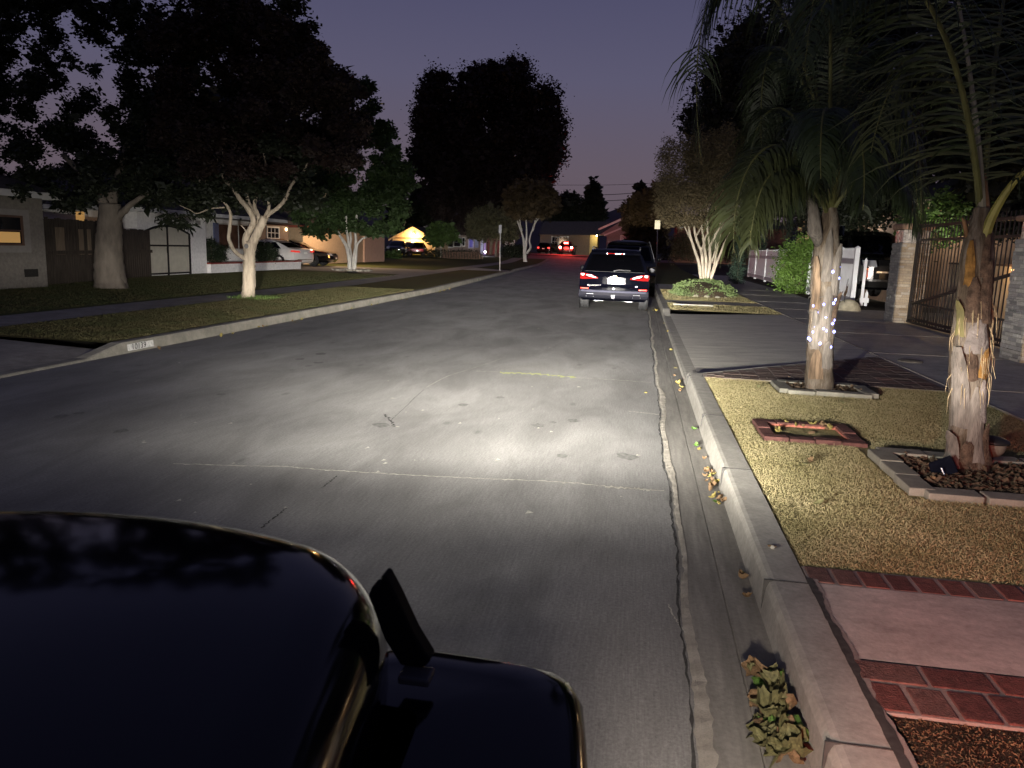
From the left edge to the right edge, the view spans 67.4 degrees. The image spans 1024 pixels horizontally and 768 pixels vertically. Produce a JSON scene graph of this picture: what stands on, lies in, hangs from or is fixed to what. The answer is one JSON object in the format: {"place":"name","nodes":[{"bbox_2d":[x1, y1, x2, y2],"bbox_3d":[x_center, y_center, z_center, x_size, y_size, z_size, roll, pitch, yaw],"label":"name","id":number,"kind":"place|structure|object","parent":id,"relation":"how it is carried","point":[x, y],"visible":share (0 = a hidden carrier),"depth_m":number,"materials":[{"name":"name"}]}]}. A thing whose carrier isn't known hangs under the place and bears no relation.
{"place":"outdoors","nodes":[
{"label":"outdoors","id":0,"kind":"place"},
{"bbox_2d":[0,269,396,315],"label":"lawn","id":1,"kind":"structure","parent":0,"point":[22,303],"depth_m":20.05,"materials":[{"name":"green plant"}]},
{"bbox_2d":[0,175,62,289],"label":"house","id":2,"kind":"structure","parent":1,"relation":"on","point":[22,254],"depth_m":19.40,"materials":[{"name":"grey paint"}]},
{"bbox_2d":[0,215,24,245],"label":"window","id":3,"kind":"structure","parent":2,"relation":"in","point":[11,226],"depth_m":19.03,"materials":[{"name":"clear glass"}]},
{"bbox_2d":[43,217,152,284],"bbox_3d":[-12.671,-4.138,23.826,0.094,1.838,6.494,2,10,-1],"label":"board fence","id":4,"kind":"object","parent":1,"relation":"on","point":[69,246],"visible":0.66,"depth_m":22.50,"materials":[{"name":"brown wood"}]},
{"bbox_2d":[0,0,332,288],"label":"broad tree","id":5,"kind":"object","parent":1,"relation":"on","point":[143,181],"visible":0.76,"depth_m":19.14,"materials":[{"name":"green plant"}]},
{"bbox_2d":[146,225,191,274],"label":"yard gate","id":6,"kind":"structure","parent":1,"relation":"on","point":[170,246],"depth_m":28.22,"materials":[{"name":"white wood"}]},
{"bbox_2d":[42,166,297,275],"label":"house","id":7,"kind":"structure","parent":1,"relation":"on","point":[137,218],"depth_m":30.62,"materials":[{"name":"white paint"}]},
{"bbox_2d":[219,223,247,249],"bbox_3d":[-12.722,-6.720,35.105,0.070,1.180,2.728,4,10,9],"label":"window","id":8,"kind":"structure","parent":7,"relation":"in","point":[237,232],"depth_m":35.11,"materials":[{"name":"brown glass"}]},
{"bbox_2d":[207,260,301,272],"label":"planter wall","id":9,"kind":"structure","parent":1,"relation":"on","point":[218,267],"depth_m":34.78,"materials":[{"name":"white paint"}]},
{"bbox_2d":[0,258,522,326],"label":"sidewalk","id":10,"kind":"structure","parent":0,"point":[14,319],"depth_m":17.06,"materials":[{"name":"concrete"}]},
{"bbox_2d":[0,260,698,767],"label":"road","id":11,"kind":"structure","parent":0,"point":[476,468],"depth_m":5.67,"materials":[{"name":"grey asphalt"}]},
{"bbox_2d":[0,510,587,767],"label":"off road vehicle","id":12,"kind":"object","parent":11,"relation":"on","point":[132,641],"visible":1,"depth_m":1.08,"materials":[{"name":"black paint"}]},
{"bbox_2d":[579,246,655,310],"bbox_3d":[3.076,-3.127,22.614,2.270,1.796,4.675,4,10,9],"label":"sport utility vehicle","id":13,"kind":"object","parent":11,"relation":"on","point":[616,274],"visible":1,"depth_m":20.52,"materials":[{"name":"black paint"}]},
{"bbox_2d":[606,240,660,296],"bbox_3d":[4.450,-4.451,29.331,2.429,1.980,4.820,4,10,9],"label":"sport utility vehicle","id":14,"kind":"object","parent":11,"relation":"on","point":[647,254],"visible":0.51,"depth_m":27.14,"materials":[{"name":"black paint"}]},
{"bbox_2d":[647,311,695,767],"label":"road edge crack","id":15,"kind":"object","parent":11,"relation":"on","point":[693,761],"visible":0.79,"depth_m":3.49,"materials":[{"name":"black asphalt"}]},
{"bbox_2d":[648,305,718,767],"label":"road edge grout","id":16,"kind":"object","parent":11,"relation":"on","point":[708,756],"visible":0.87,"depth_m":3.13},
{"bbox_2d":[648,294,810,767],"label":"gutter","id":17,"kind":"object","parent":11,"relation":"on","point":[731,635],"visible":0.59,"depth_m":3.73,"materials":[{"name":"concrete"}]},
{"bbox_2d":[767,671,782,691],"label":"fallen leaf","id":18,"kind":"object","parent":17,"relation":"on","point":[780,680],"visible":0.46,"depth_m":2.79,"materials":[{"name":"plant"}]},
{"bbox_2d":[759,668,784,689],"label":"fallen leaf","id":19,"kind":"object","parent":18,"relation":"on","point":[769,678],"visible":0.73,"depth_m":2.80,"materials":[{"name":"plant"}]},
{"bbox_2d":[769,747,785,767],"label":"fallen leaf","id":20,"kind":"object","parent":17,"relation":"on","point":[783,749],"visible":0.65,"depth_m":2.44,"materials":[{"name":"plant"}]},
{"bbox_2d":[776,722,802,751],"bbox_3d":[0.888,1.142,2.472,0.085,0.083,0.085,-2,11,-23],"label":"fallen leaf","id":21,"kind":"object","parent":20,"relation":"on","point":[793,736],"visible":0.88,"depth_m":2.48,"materials":[{"name":"plant"}]},
{"bbox_2d":[290,265,430,273],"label":"driveway","id":22,"kind":"structure","parent":0,"point":[375,270],"depth_m":41.05,"materials":[{"name":"concrete"}]},
{"bbox_2d":[256,239,313,265],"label":"saloon car","id":23,"kind":"object","parent":22,"relation":"on","point":[287,250],"visible":0.31,"depth_m":40.41,"materials":[{"name":"white paint"}]},
{"bbox_2d":[284,240,337,265],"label":"saloon car","id":24,"kind":"object","parent":22,"relation":"on","point":[323,257],"visible":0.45,"depth_m":43.96,"materials":[{"name":"black paint"}]},
{"bbox_2d":[286,75,421,270],"bbox_3d":[-8.012,-10.312,38.527,7.774,9.250,5.292,4,10,9],"label":"broadleaf tree","id":25,"kind":"object","parent":22,"relation":"on","point":[390,182],"visible":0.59,"depth_m":37.39,"materials":[{"name":"green plant"}]},
{"bbox_2d":[303,254,510,269],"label":"lawn","id":26,"kind":"structure","parent":0,"point":[416,261],"depth_m":60.20,"materials":[{"name":"green plant"}]},
{"bbox_2d":[108,75,359,221],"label":"broadleaf tree","id":27,"kind":"object","parent":26,"relation":"on","point":[214,96],"visible":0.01,"depth_m":51.35,"materials":[{"name":"green plant"}]},
{"bbox_2d":[257,196,384,263],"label":"house","id":28,"kind":"structure","parent":26,"relation":"on","point":[370,250],"depth_m":52.04,"materials":[{"name":"beige paint"}]},
{"bbox_2d":[363,236,384,261],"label":"garage door","id":29,"kind":"structure","parent":28,"relation":"in","point":[373,250],"depth_m":57.97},
{"bbox_2d":[405,242,426,255],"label":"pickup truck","id":30,"kind":"object","parent":26,"relation":"on","point":[415,248],"visible":0.62,"depth_m":81.81,"materials":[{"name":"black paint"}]},
{"bbox_2d":[422,220,461,254],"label":"broadleaf tree","id":31,"kind":"object","parent":26,"relation":"on","point":[437,234],"visible":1,"depth_m":78.12,"materials":[{"name":"green plant"}]},
{"bbox_2d":[421,248,481,258],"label":"hedge","id":32,"kind":"object","parent":26,"relation":"on","point":[436,253],"visible":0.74,"depth_m":78.86,"materials":[{"name":"green plant"}]},
{"bbox_2d":[0,0,952,223],"label":"sky","id":33,"kind":"structure","parent":0,"point":[615,57],"materials":[{"name":"purple"}]},
{"bbox_2d":[0,243,1023,677],"bbox_3d":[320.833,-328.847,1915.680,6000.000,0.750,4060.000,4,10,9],"label":"ground","id":34,"kind":"structure","parent":0,"point":[692,269],"depth_m":21.68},
{"bbox_2d":[0,339,93,371],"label":"driveway apron","id":35,"kind":"object","parent":34,"relation":"on","point":[16,354],"visible":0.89,"depth_m":9.83,"materials":[{"name":"concrete"}]},
{"bbox_2d":[0,270,501,342],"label":"verge","id":36,"kind":"structure","parent":34,"relation":"on","point":[423,282],"depth_m":15.81,"materials":[{"name":"green plant"}]},
{"bbox_2d":[135,0,375,298],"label":"crape myrtle","id":37,"kind":"object","parent":36,"relation":"on","point":[312,76],"visible":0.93,"depth_m":16.93,"materials":[{"name":"green plant"}]},
{"bbox_2d":[0,258,548,377],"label":"kerb","id":38,"kind":"structure","parent":34,"relation":"on","point":[115,348],"depth_m":13.07,"materials":[{"name":"concrete"}]},
{"bbox_2d":[388,226,450,252],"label":"garage","id":39,"kind":"structure","parent":34,"relation":"on","point":[413,234],"depth_m":85.36,"materials":[{"name":"beige"}]},
{"bbox_2d":[424,224,514,254],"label":"house","id":40,"kind":"structure","parent":34,"relation":"on","point":[467,244],"depth_m":90.62,"materials":[{"name":"paint"}]},
{"bbox_2d":[400,44,575,254],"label":"broadleaf tree","id":41,"kind":"object","parent":34,"relation":"on","point":[462,157],"visible":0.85,"depth_m":87.03,"materials":[{"name":"green plant"}]},
{"bbox_2d":[463,201,523,256],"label":"broadleaf tree","id":42,"kind":"object","parent":34,"relation":"on","point":[484,222],"visible":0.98,"depth_m":85.98,"materials":[{"name":"green plant"}]},
{"bbox_2d":[479,258,545,268],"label":"verge","id":43,"kind":"structure","parent":34,"relation":"on","point":[518,264],"depth_m":65.55,"materials":[{"name":"plant"}]},
{"bbox_2d":[500,173,563,261],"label":"broadleaf tree","id":44,"kind":"object","parent":43,"relation":"on","point":[529,200],"visible":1,"depth_m":73.67,"materials":[{"name":"green plant"}]},
{"bbox_2d":[501,242,530,257],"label":"hedge","id":45,"kind":"object","parent":34,"relation":"on","point":[515,252],"visible":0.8,"depth_m":85.66,"materials":[{"name":"green plant"}]},
{"bbox_2d":[655,262,698,284],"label":"verge turf","id":46,"kind":"structure","parent":34,"relation":"on","point":[668,273],"depth_m":51.56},
{"bbox_2d":[614,181,675,250],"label":"broadleaf tree","id":47,"kind":"object","parent":46,"relation":"on","point":[636,223],"visible":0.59,"depth_m":78.19,"materials":[{"name":"green plant"}]},
{"bbox_2d":[650,229,750,264],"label":"hedge","id":48,"kind":"object","parent":46,"relation":"on","point":[673,250],"visible":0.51,"depth_m":76.84,"materials":[{"name":"green plant"}]},
{"bbox_2d":[660,289,780,314],"bbox_3d":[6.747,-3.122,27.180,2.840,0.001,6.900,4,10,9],"label":"verge turf","id":49,"kind":"structure","parent":34,"relation":"on","point":[705,300],"depth_m":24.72,"materials":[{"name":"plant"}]},
{"bbox_2d":[679,282,728,297],"bbox_3d":[6.865,-3.421,27.572,2.025,0.496,3.400,4,10,9],"label":"planting mound","id":50,"kind":"object","parent":49,"relation":"on","point":[710,285],"visible":0.52,"depth_m":26.33,"materials":[{"name":"plant"}]},
{"bbox_2d":[650,118,742,279],"bbox_3d":[6.759,-6.585,27.738,3.781,5.752,3.548,4,10,9],"label":"crape myrtle","id":51,"kind":"object","parent":50,"relation":"on","point":[694,195],"visible":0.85,"depth_m":27.07,"materials":[{"name":"green plant"}]},
{"bbox_2d":[668,276,738,297],"bbox_3d":[6.845,-3.407,27.558,2.513,0.921,3.524,4,10,9],"label":"ground cover","id":52,"kind":"object","parent":50,"relation":"on","point":[677,290],"visible":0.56,"depth_m":26.84,"materials":[{"name":"green plant"}]},
{"bbox_2d":[671,212,796,264],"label":"house","id":53,"kind":"structure","parent":34,"relation":"on","point":[776,240],"depth_m":83.77,"materials":[{"name":"brick"}]},
{"bbox_2d":[655,284,900,767],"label":"kerb","id":54,"kind":"structure","parent":34,"relation":"on","point":[824,688],"depth_m":3.21,"materials":[{"name":"concrete"}]},
{"bbox_2d":[655,291,892,767],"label":"kerb joint","id":55,"kind":"object","parent":54,"relation":"on","point":[828,745],"visible":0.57,"depth_m":2.35,"materials":[{"name":"concrete"}]},
{"bbox_2d":[806,578,911,767],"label":"kerb gap","id":56,"kind":"object","parent":54,"relation":"on","point":[892,738],"visible":1,"depth_m":2.62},
{"bbox_2d":[670,314,947,387],"bbox_3d":[4.623,-0.892,14.520,2.840,0.110,10.760,4,10,9],"label":"driveway apron","id":57,"kind":"object","parent":34,"relation":"on","point":[716,342],"visible":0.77,"depth_m":13.68,"materials":[{"name":"concrete"}]},
{"bbox_2d":[702,356,948,391],"bbox_3d":[3.942,-0.205,10.493,2.815,0.114,3.039,4,10,9],"label":"brick course","id":58,"kind":"object","parent":34,"relation":"on","point":[875,372],"visible":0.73,"depth_m":9.66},
{"bbox_2d":[736,276,941,312],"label":"yard","id":59,"kind":"structure","parent":34,"relation":"on","point":[872,304],"depth_m":25.96,"materials":[{"name":"concrete"}]},
{"bbox_2d":[747,249,790,286],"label":"picket fence","id":60,"kind":"object","parent":59,"relation":"on","point":[760,269],"visible":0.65,"depth_m":44.23,"materials":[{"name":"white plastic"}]},
{"bbox_2d":[740,276,809,298],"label":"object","id":61,"kind":"object","parent":59,"relation":"on","point":[804,295],"visible":0.4,"depth_m":39.56,"materials":[{"name":"concrete"}]},
{"bbox_2d":[760,227,813,293],"bbox_3d":[11.350,-4.778,30.618,2.219,3.059,2.149,12,14,43],"label":"bush","id":62,"kind":"object","parent":61,"relation":"on","point":[796,260],"visible":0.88,"depth_m":30.40,"materials":[{"name":"green plant"}]},
{"bbox_2d":[805,246,860,300],"bbox_3d":[11.106,-3.859,26.914,0.154,1.880,7.574,4,10,10],"label":"picket fence","id":63,"kind":"object","parent":61,"relation":"on","point":[849,264],"visible":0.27,"depth_m":24.03,"materials":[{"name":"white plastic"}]},
{"bbox_2d":[661,0,952,246],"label":"broadleaf tree","id":64,"kind":"object","parent":59,"relation":"on","point":[729,59],"visible":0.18,"depth_m":31.02,"materials":[{"name":"green plant"}]},
{"bbox_2d":[813,174,904,244],"bbox_3d":[12.105,-6.040,26.420,2.984,2.761,2.848,10,13,37],"label":"shrub","id":65,"kind":"object","parent":59,"relation":"on","point":[862,219],"visible":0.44,"depth_m":26.04,"materials":[{"name":"green plant"}]},
{"bbox_2d":[839,230,926,299],"bbox_3d":[12.064,-4.071,26.068,2.485,2.300,4.880,3,10,3],"label":"pickup truck","id":66,"kind":"object","parent":59,"relation":"on","point":[876,249],"visible":0.38,"depth_m":24.86,"materials":[{"name":"black paint"}]},
{"bbox_2d":[852,179,1020,307],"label":"house","id":67,"kind":"structure","parent":59,"relation":"on","point":[882,295],"depth_m":24.85,"materials":[{"name":"brown paint"}]},
{"bbox_2d":[705,377,1023,586],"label":"verge turf","id":68,"kind":"structure","parent":34,"relation":"on","point":[797,431],"depth_m":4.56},
{"bbox_2d":[752,419,867,447],"bbox_3d":[2.478,0.421,6.471,0.792,0.074,0.702,4,10,9],"label":"brick pit","id":69,"kind":"object","parent":68,"relation":"on","point":[848,434],"visible":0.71,"depth_m":6.29,"materials":[{"name":"red brick"}]},
{"bbox_2d":[867,449,903,466],"bbox_3d":[2.745,0.565,5.659,0.162,0.090,0.319,4,10,9],"label":"edging block","id":70,"kind":"object","parent":68,"relation":"on","point":[876,456],"depth_m":5.63,"materials":[{"name":"concrete"}]},
{"bbox_2d":[880,461,919,477],"bbox_3d":[2.688,0.625,5.333,0.166,0.090,0.321,4,10,9],"label":"edging block","id":71,"kind":"object","parent":68,"relation":"on","point":[890,469],"depth_m":5.32,"materials":[{"name":"concrete"}]},
{"bbox_2d":[876,447,927,458],"bbox_3d":[2.934,0.547,5.800,0.324,0.090,0.162,4,10,9],"label":"edging block","id":72,"kind":"object","parent":68,"relation":"on","point":[911,452],"depth_m":5.76,"materials":[{"name":"concrete"}]},
{"bbox_2d":[801,566,1023,602],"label":"brick course","id":73,"kind":"object","parent":68,"relation":"on","point":[963,589],"visible":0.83,"depth_m":3.50,"materials":[{"name":"red brick"}]},
{"bbox_2d":[893,474,935,496],"bbox_3d":[2.623,0.679,5.018,0.160,0.090,0.318,4,10,9],"label":"edging block","id":74,"kind":"object","parent":68,"relation":"on","point":[912,485],"depth_m":4.96,"materials":[{"name":"concrete"}]},
{"bbox_2d":[924,487,984,504],"bbox_3d":[2.765,0.720,4.836,0.323,0.090,0.160,4,10,9],"label":"edging block","id":75,"kind":"object","parent":68,"relation":"on","point":[951,495],"depth_m":4.77,"materials":[{"name":"concrete"}]},
{"bbox_2d":[979,491,1023,508],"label":"edging block","id":76,"kind":"structure","parent":68,"relation":"on","point":[1003,499],"depth_m":4.72,"materials":[{"name":"concrete"}]},
{"bbox_2d":[993,456,1023,464],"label":"edging block","id":77,"kind":"structure","parent":68,"relation":"on","point":[1003,460],"depth_m":5.62,"materials":[{"name":"concrete"}]},
{"bbox_2d":[989,435,1010,461],"bbox_3d":[3.512,0.485,5.615,0.210,0.218,0.210,4,10,9],"label":"path light","id":78,"kind":"object","parent":77,"relation":"on","point":[998,445],"visible":0.65,"depth_m":5.54,"materials":[{"name":"black plastic"}]},
{"label":"mulch bed","id":79,"kind":"structure","parent":68,"relation":"on","visible":0},
{"bbox_2d":[661,0,931,389],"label":"palm tree","id":80,"kind":"object","parent":79,"relation":"on","point":[770,185],"visible":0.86,"depth_m":7.64,"materials":[{"name":"green plant"}]},
{"label":"mulch bed","id":81,"kind":"structure","parent":68,"relation":"on","visible":0},
{"bbox_2d":[784,0,1023,472],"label":"palm tree","id":82,"kind":"object","parent":81,"relation":"on","point":[967,431],"visible":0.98,"depth_m":5.27,"materials":[{"name":"green plant"}]},
{"bbox_2d":[929,455,957,475],"bbox_3d":[2.975,0.604,5.306,0.163,0.200,0.143,2,10,1],"label":"solar spotlight","id":83,"kind":"object","parent":81,"relation":"on","point":[944,465],"visible":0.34,"depth_m":5.32,"materials":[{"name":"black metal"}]},
{"bbox_2d":[897,451,1023,493],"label":"mulch","id":84,"kind":"object","parent":81,"relation":"on","point":[1008,477],"visible":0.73,"depth_m":5.22,"materials":[{"name":"brown wood"}]},
{"bbox_2d":[814,584,1023,676],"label":"concrete band","id":85,"kind":"object","parent":34,"relation":"on","point":[967,634],"visible":1,"depth_m":3.09,"materials":[{"name":"concrete"}]},
{"bbox_2d":[813,579,917,767],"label":"kerb mortar","id":86,"kind":"object","parent":85,"relation":"on","point":[909,756],"visible":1,"depth_m":2.68,"materials":[{"name":"concrete"}]},
{"bbox_2d":[889,716,1023,767],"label":"verge","id":87,"kind":"structure","parent":34,"relation":"on","point":[921,728],"depth_m":2.37,"materials":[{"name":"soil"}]},
{"bbox_2d":[854,659,1023,731],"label":"brick course","id":88,"kind":"object","parent":87,"relation":"on","point":[985,700],"visible":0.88,"depth_m":2.62,"materials":[{"name":"red brick"}]},
{"bbox_2d":[916,0,1023,246],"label":"broadleaf tree","id":89,"kind":"object","parent":34,"relation":"on","point":[1014,202],"visible":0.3,"depth_m":20.00,"materials":[{"name":"green plant"}]},
{"bbox_2d":[385,247,671,258],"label":"lawn","id":90,"kind":"structure","parent":0,"point":[563,254],"depth_m":103.76,"materials":[{"name":"plant"}]},
{"bbox_2d":[542,189,584,223],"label":"broadleaf tree","id":91,"kind":"object","parent":90,"relation":"on","point":[571,203],"visible":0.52,"depth_m":117.18,"materials":[{"name":"green plant"}]},
{"bbox_2d":[578,176,609,220],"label":"conifer tree","id":92,"kind":"object","parent":90,"relation":"on","point":[594,204],"visible":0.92,"depth_m":113.70,"materials":[{"name":"green plant"}]},
{"bbox_2d":[598,219,627,245],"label":"garage","id":93,"kind":"structure","parent":90,"relation":"on","point":[614,232],"depth_m":101.86,"materials":[{"name":"red"}]},
{"bbox_2d":[384,250,747,266],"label":"cross street","id":94,"kind":"structure","parent":0,"point":[565,258],"depth_m":88.52,"materials":[{"name":"asphalt"}]},
{"bbox_2d":[538,221,612,254],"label":"house","id":95,"kind":"structure","parent":0,"point":[583,236],"depth_m":106.70,"materials":[{"name":"brown paint"}]},
{"bbox_2d":[354,209,803,248],"bbox_3d":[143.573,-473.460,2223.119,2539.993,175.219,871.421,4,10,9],"label":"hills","id":96,"kind":"structure","parent":0,"point":[614,215],"depth_m":2248.51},
{"bbox_2d":[665,300,764,306],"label":"verge path","id":97,"kind":"structure","parent":0,"point":[713,303],"depth_m":23.19,"materials":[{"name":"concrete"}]},
{"bbox_2d":[693,274,1023,417],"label":"sidewalk","id":98,"kind":"structure","parent":0,"point":[1009,375],"depth_m":13.88,"materials":[{"name":"concrete"}]},
{"bbox_2d":[726,225,747,283],"bbox_3d":[11.500,-6.552,39.104,1.233,3.553,1.255,-6,13,-37],"label":"cypress","id":99,"kind":"object","parent":98,"relation":"on","point":[737,272],"visible":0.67,"depth_m":39.09,"materials":[{"name":"green plant"}]},
{"bbox_2d":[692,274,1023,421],"bbox_3d":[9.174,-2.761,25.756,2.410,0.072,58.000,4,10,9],"label":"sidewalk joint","id":100,"kind":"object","parent":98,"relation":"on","point":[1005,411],"visible":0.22,"depth_m":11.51,"materials":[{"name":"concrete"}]},
{"bbox_2d":[883,223,934,322],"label":"gate pillar","id":101,"kind":"structure","parent":98,"relation":"on","point":[900,275],"depth_m":18.20,"materials":[{"name":"beige stone"}]},
{"bbox_2d":[999,215,1023,362],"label":"gate pillar","id":102,"kind":"structure","parent":98,"relation":"on","point":[1012,345],"depth_m":11.81,"materials":[{"name":"beige stone"}]},
{"bbox_2d":[858,310,1002,350],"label":"driveway","id":103,"kind":"structure","parent":0,"point":[877,313],"depth_m":18.20,"materials":[{"name":"concrete"}]},
{"bbox_2d":[892,185,994,261],"bbox_3d":[11.647,-4.431,21.150,2.222,2.129,2.409,4,10,9],"label":"shrub","id":104,"kind":"object","parent":103,"relation":"on","point":[945,205],"visible":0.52,"depth_m":20.57,"materials":[{"name":"green plant"}]},
{"bbox_2d":[906,210,1021,346],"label":"iron gate","id":105,"kind":"structure","parent":103,"relation":"on","point":[935,324],"depth_m":16.23,"materials":[{"name":"black metal"}]},
{"bbox_2d":[944,262,1011,325],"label":"garden wall","id":106,"kind":"structure","parent":0,"point":[1002,288],"depth_m":18.65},
{"label":"fallen leaf","id":107,"kind":"object","parent":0,"visible":0},
{"bbox_2d":[758,715,775,722],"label":"fallen leaf","id":108,"kind":"object","parent":107,"relation":"on","point":[772,718],"visible":0.32,"depth_m":2.61,"materials":[{"name":"plant"}]},
{"bbox_2d":[756,684,779,714],"bbox_3d":[0.879,1.098,2.643,0.103,0.078,0.076,12,14,43],"label":"fallen leaf","id":109,"kind":"object","parent":108,"relation":"on","point":[763,693],"visible":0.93,"depth_m":2.68,"materials":[{"name":"plant"}]},
{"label":"planter soil","id":110,"kind":"structure","parent":0,"visible":0},
{"bbox_2d":[206,236,230,262],"bbox_3d":[-12.637,-5.522,32.257,1.508,1.437,1.679,-1,10,-14],"label":"round bush","id":111,"kind":"object","parent":110,"relation":"on","point":[219,255],"visible":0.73,"depth_m":32.14,"materials":[{"name":"green plant"}]},
{"bbox_2d":[255,240,282,263],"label":"round bush","id":112,"kind":"object","parent":110,"relation":"on","point":[263,251],"visible":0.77,"depth_m":36.27,"materials":[{"name":"green plant"}]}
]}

